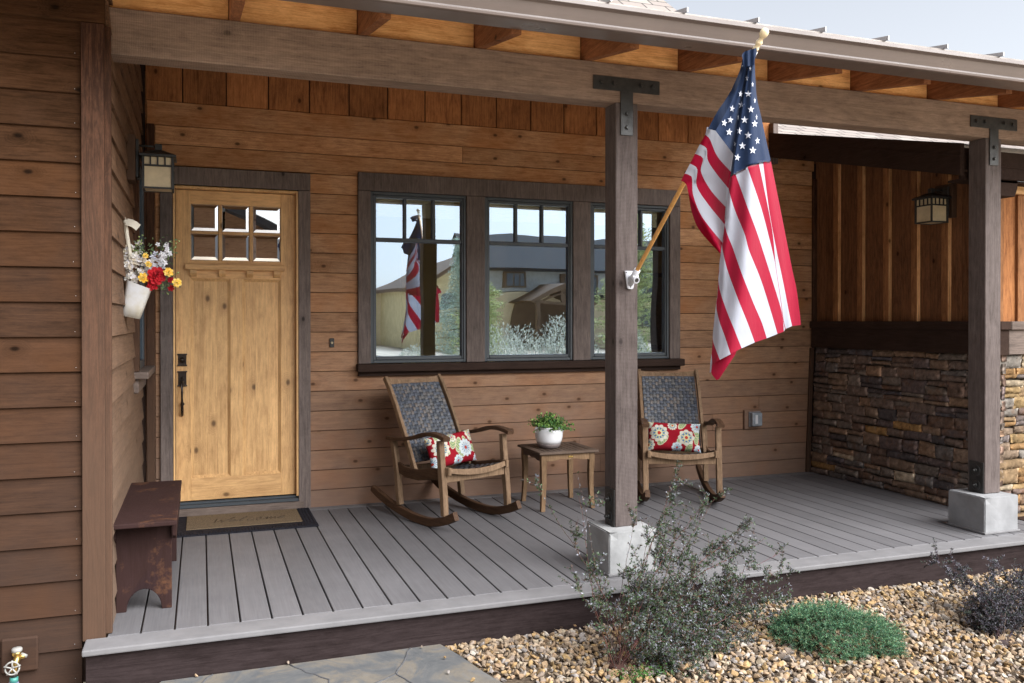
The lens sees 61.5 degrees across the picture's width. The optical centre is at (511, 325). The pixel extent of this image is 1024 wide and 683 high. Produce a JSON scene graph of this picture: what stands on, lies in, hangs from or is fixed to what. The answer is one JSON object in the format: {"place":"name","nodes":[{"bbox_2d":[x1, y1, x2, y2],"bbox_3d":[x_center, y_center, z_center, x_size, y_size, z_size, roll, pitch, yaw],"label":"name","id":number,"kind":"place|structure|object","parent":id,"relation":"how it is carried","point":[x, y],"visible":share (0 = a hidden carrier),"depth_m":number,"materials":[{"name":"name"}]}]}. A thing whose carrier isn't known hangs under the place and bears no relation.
{"place":"outdoors","nodes":[
{"label":"outdoors","id":0,"kind":"place"},
{"bbox_2d":[160,644,501,682],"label":"path","id":1,"kind":"structure","parent":0,"point":[427,664],"depth_m":3.92,"materials":[{"name":"stone"}]},
{"bbox_2d":[453,574,1023,682],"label":"ground","id":2,"kind":"structure","parent":0,"point":[526,679],"depth_m":4.10,"materials":[{"name":"beige gravel"}]},
{"bbox_2d":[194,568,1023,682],"bbox_3d":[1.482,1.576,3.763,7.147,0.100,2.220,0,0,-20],"label":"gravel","id":3,"kind":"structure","parent":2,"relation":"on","point":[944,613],"depth_m":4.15,"materials":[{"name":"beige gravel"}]},
{"bbox_2d":[763,591,911,664],"bbox_3d":[1.657,1.486,4.339,0.734,0.221,0.694,0,0,-20],"label":"creeping juniper","id":4,"kind":"object","parent":3,"relation":"on","point":[841,618],"visible":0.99,"depth_m":4.23,"materials":[{"name":"green plant"}]},
{"bbox_2d":[607,655,688,682],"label":"leafy sprig","id":5,"kind":"object","parent":2,"relation":"on","point":[645,672],"visible":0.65,"depth_m":3.85,"materials":[{"name":"green plant"}]},
{"bbox_2d":[521,460,800,679],"bbox_3d":[0.840,1.166,4.189,1.670,0.977,0.735,0,0,-20],"label":"arching shrub","id":6,"kind":"object","parent":2,"relation":"on","point":[669,641],"visible":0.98,"depth_m":4.21,"materials":[{"name":"green plant"}]},
{"bbox_2d":[921,538,1023,647],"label":"twiggy shrub","id":7,"kind":"object","parent":2,"relation":"on","point":[995,614],"visible":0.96,"depth_m":4.52,"materials":[{"name":"grey plant"}]},
{"bbox_2d":[664,0,1023,181],"label":"sky","id":8,"kind":"structure","parent":0,"point":[983,27],"materials":[{"name":"white"}]},
{"label":"ground","id":9,"kind":"structure","parent":0,"visible":0},
{"bbox_2d":[0,0,1023,682],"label":"house","id":10,"kind":"structure","parent":9,"relation":"on","point":[378,190],"depth_m":6.42,"materials":[{"name":"brown wood"}]},
{"bbox_2d":[1,635,38,682],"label":"hose tap","id":11,"kind":"object","parent":10,"relation":"attached to","point":[19,654],"visible":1,"depth_m":3.73,"materials":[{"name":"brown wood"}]},
{"bbox_2d":[133,149,154,392],"bbox_3d":[-2.455,-0.363,5.737,0.105,1.565,0.850,0,0,-20],"label":"window","id":12,"kind":"structure","parent":10,"relation":"in","point":[142,372],"depth_m":5.63,"materials":[{"name":"brown wood"}]},
{"bbox_2d":[126,134,176,192],"bbox_3d":[-2.092,-0.940,5.006,0.264,0.303,0.196,0,0,-20],"label":"wall lantern","id":13,"kind":"object","parent":10,"relation":"attached to","point":[158,162],"depth_m":4.94,"materials":[{"name":"metal"}]},
{"bbox_2d":[123,217,181,318],"bbox_3d":[-1.992,-0.325,4.731,0.348,0.576,0.148,0,0,-8],"label":"flower bucket","id":14,"kind":"object","parent":10,"relation":"attached to","point":[136,296],"visible":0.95,"depth_m":4.69,"materials":[{"name":"metal"}]},
{"bbox_2d":[175,189,295,500],"bbox_3d":[-2.037,0.144,6.376,0.846,2.265,0.111,0,0,-20],"label":"door","id":15,"kind":"structure","parent":10,"relation":"in","point":[235,258],"depth_m":6.38,"materials":[{"name":"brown wood"}]},
{"bbox_2d":[330,338,333,346],"bbox_3d":[-1.376,0.129,6.582,0.034,0.069,0.014,0,0,-20],"label":"doorbell","id":16,"kind":"object","parent":10,"relation":"attached to","point":[331,342],"visible":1,"depth_m":6.58,"materials":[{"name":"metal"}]},
{"bbox_2d":[371,191,465,362],"bbox_3d":[-0.744,-0.377,6.835,0.775,1.335,0.065,0,0,-20],"label":"window","id":17,"kind":"structure","parent":10,"relation":"in","point":[418,241],"depth_m":6.84,"materials":[{"name":"clear glass"}]},
{"bbox_2d":[485,197,572,360],"bbox_3d":[0.133,-0.379,7.152,0.782,1.335,0.065,0,0,-20],"label":"window","id":18,"kind":"structure","parent":10,"relation":"in","point":[529,242],"depth_m":7.16,"materials":[{"name":"clear glass"}]},
{"bbox_2d":[82,472,1023,682],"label":"porch deck","id":19,"kind":"structure","parent":10,"relation":"attached to","point":[349,580],"depth_m":5.03,"materials":[{"name":"grey wood"}]},
{"bbox_2d":[113,480,181,612],"bbox_3d":[-1.935,1.161,4.609,0.294,0.461,1.122,0,0,-20],"label":"bench","id":20,"kind":"object","parent":19,"relation":"on","point":[145,525],"visible":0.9,"depth_m":4.23,"materials":[{"name":"paint"}]},
{"bbox_2d":[177,508,318,537],"bbox_3d":[-1.871,1.373,6.059,0.935,0.018,0.596,0,0,-20],"label":"doormat","id":21,"kind":"object","parent":19,"relation":"on","point":[203,525],"visible":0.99,"depth_m":5.99,"materials":[{"name":"rubber"}]},
{"bbox_2d":[371,374,521,526],"bbox_3d":[-0.497,0.877,6.273,0.626,1.004,1.041,0,0,-41],"label":"rocking chair","id":22,"kind":"object","parent":19,"relation":"on","point":[423,408],"visible":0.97,"depth_m":6.26,"materials":[{"name":"brown wood"}]},
{"bbox_2d":[424,429,476,467],"bbox_3d":[-0.445,0.900,6.268,0.430,0.235,0.116,-6,-14,-45],"label":"pillow","id":23,"kind":"object","parent":22,"relation":"on","point":[459,447],"visible":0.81,"depth_m":6.23,"materials":[{"name":"red fabric"}]},
{"bbox_2d":[517,441,598,511],"bbox_3d":[0.349,1.157,6.655,0.482,0.444,0.480,0,0,-20],"label":"side table","id":24,"kind":"object","parent":19,"relation":"on","point":[569,452],"visible":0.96,"depth_m":6.52,"materials":[{"name":"brown wood"}]},
{"bbox_2d":[528,412,574,447],"bbox_3d":[0.278,0.796,6.620,0.354,0.274,0.383,0,0,-42],"label":"potted plant","id":25,"kind":"object","parent":24,"relation":"on","point":[549,429],"visible":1,"depth_m":6.55,"materials":[{"name":"green plant"}]},
{"bbox_2d":[584,75,659,576],"bbox_3d":[0.630,-0.009,4.952,0.420,2.794,0.322,0,0,-20],"label":"porch post","id":26,"kind":"object","parent":19,"relation":"on","point":[610,534],"visible":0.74,"depth_m":4.90,"materials":[{"name":"brown wood"}]},
{"bbox_2d":[624,28,800,379],"bbox_3d":[1.006,-0.560,4.449,0.488,1.611,1.095,0,0,-20],"label":"flag","id":27,"kind":"object","parent":26,"relation":"attached to","point":[734,200],"visible":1,"depth_m":4.01,"materials":[{"name":"multicoloured fabric"}]},
{"bbox_2d":[637,369,724,501],"bbox_3d":[1.315,0.873,6.965,0.626,1.004,1.041,0,0,2],"label":"rocking chair","id":28,"kind":"object","parent":19,"relation":"on","point":[673,398],"visible":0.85,"depth_m":7.14,"materials":[{"name":"brown wood"}]},
{"bbox_2d":[648,422,700,452],"bbox_3d":[1.299,0.894,6.918,0.430,0.235,0.116,2,-20,4],"label":"pillow","id":29,"kind":"object","parent":28,"relation":"on","point":[672,437],"visible":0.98,"depth_m":6.87,"materials":[{"name":"red fabric"}]},
{"bbox_2d":[946,115,1019,534],"bbox_3d":[3.241,-0.014,5.895,0.420,2.794,0.322,0,0,-20],"label":"porch post","id":30,"kind":"object","parent":19,"relation":"on","point":[982,504],"visible":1,"depth_m":5.85,"materials":[{"name":"brown wood"}]},
{"bbox_2d":[590,202,668,359],"bbox_3d":[1.010,-0.381,7.469,0.765,1.335,0.065,0,0,-20],"label":"window","id":31,"kind":"structure","parent":10,"relation":"in","point":[653,285],"depth_m":7.53,"materials":[{"name":"clear glass"}]},
{"bbox_2d":[743,409,761,428],"bbox_3d":[2.206,0.854,7.844,0.181,0.174,0.082,0,0,-20],"label":"outlet cover","id":32,"kind":"object","parent":10,"relation":"attached to","point":[752,419],"visible":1,"depth_m":7.83,"materials":[{"name":"grey plastic"}]},
{"bbox_2d":[912,183,956,224],"bbox_3d":[3.256,-0.939,6.631,0.264,0.303,0.196,0,0,-20],"label":"wall lantern","id":33,"kind":"object","parent":10,"relation":"attached to","point":[936,205],"depth_m":6.58,"materials":[{"name":"metal"}]}
]}

